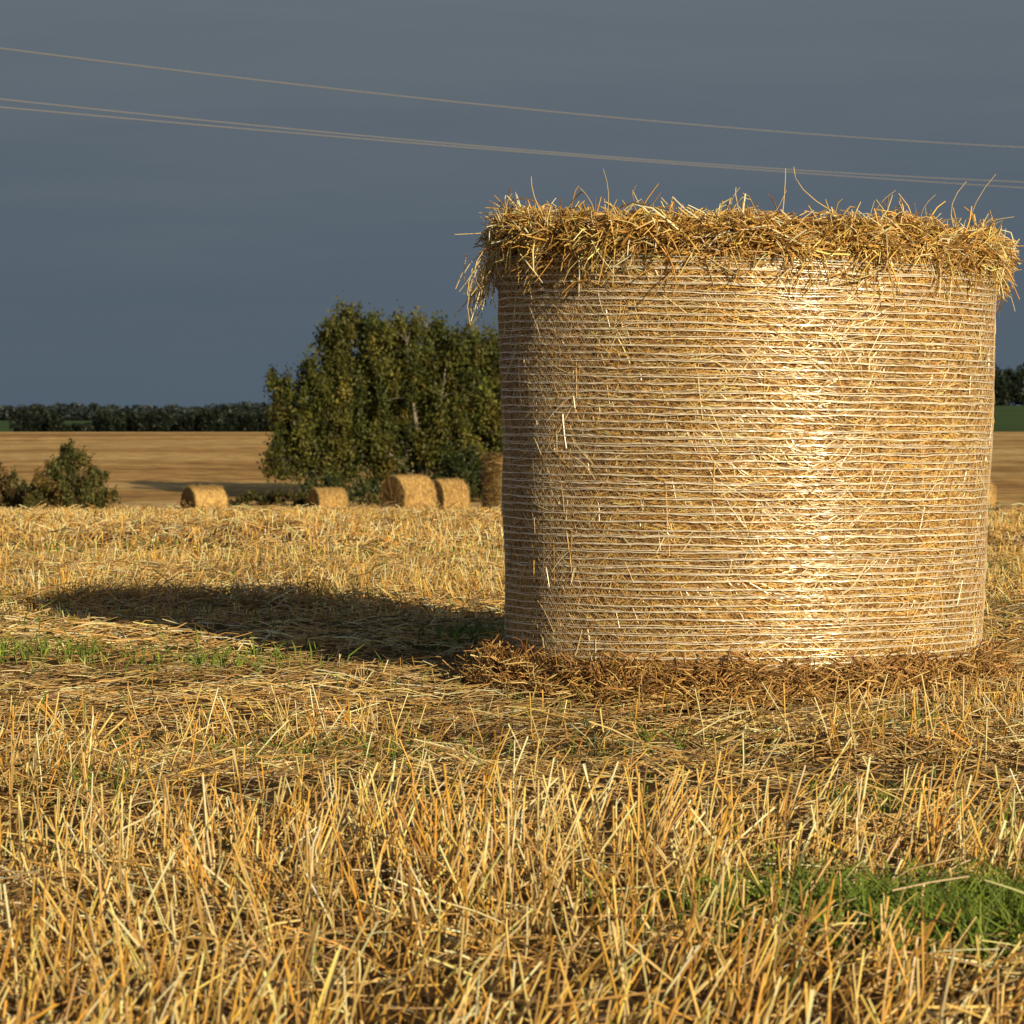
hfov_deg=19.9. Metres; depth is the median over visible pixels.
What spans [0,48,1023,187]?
power line
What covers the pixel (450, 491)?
round hay bale
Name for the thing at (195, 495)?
round hay bale
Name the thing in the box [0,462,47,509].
shrub
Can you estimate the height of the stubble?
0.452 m
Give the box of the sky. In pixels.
[0,0,1023,409]
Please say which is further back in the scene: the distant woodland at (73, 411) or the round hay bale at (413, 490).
the distant woodland at (73, 411)
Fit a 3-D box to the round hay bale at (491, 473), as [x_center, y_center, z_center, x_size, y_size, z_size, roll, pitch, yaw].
[0.127,-0.396,47.009,1.430,1.194,1.442,0,2,0]
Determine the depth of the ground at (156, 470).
6.34 m
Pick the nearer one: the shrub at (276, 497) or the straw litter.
the straw litter
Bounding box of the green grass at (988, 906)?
[0,536,1023,1023]
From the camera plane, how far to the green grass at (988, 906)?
4.14 m
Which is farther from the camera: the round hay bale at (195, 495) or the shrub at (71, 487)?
the round hay bale at (195, 495)
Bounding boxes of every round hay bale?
[179,484,228,509]
[307,486,348,507]
[378,473,438,509]
[430,477,470,509]
[442,168,1023,710]
[477,451,502,508]
[988,481,998,507]
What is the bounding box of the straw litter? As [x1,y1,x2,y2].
[0,500,1023,1023]
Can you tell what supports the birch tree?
on the ground at (156, 470)
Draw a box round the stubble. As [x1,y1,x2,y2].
[0,504,1023,1023]
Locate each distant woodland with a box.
[0,400,452,420]
[992,362,1023,405]
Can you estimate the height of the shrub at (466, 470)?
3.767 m
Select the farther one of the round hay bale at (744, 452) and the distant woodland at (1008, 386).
the distant woodland at (1008, 386)
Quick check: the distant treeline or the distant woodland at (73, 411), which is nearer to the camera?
the distant treeline
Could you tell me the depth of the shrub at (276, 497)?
111.49 m
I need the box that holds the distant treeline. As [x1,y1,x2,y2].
[6,405,498,431]
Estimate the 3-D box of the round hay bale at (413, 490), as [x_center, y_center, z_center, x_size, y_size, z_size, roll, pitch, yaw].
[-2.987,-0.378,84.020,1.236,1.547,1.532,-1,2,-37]
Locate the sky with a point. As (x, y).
(160, 264)
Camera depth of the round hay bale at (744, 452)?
7.41 m
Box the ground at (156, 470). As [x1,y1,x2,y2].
[0,406,1023,1023]
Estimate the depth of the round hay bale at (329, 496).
109.66 m
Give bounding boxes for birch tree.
[257,290,504,498]
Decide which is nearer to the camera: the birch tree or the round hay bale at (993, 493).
the round hay bale at (993, 493)
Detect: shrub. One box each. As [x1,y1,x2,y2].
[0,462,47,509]
[22,437,120,509]
[227,488,381,505]
[297,429,496,502]

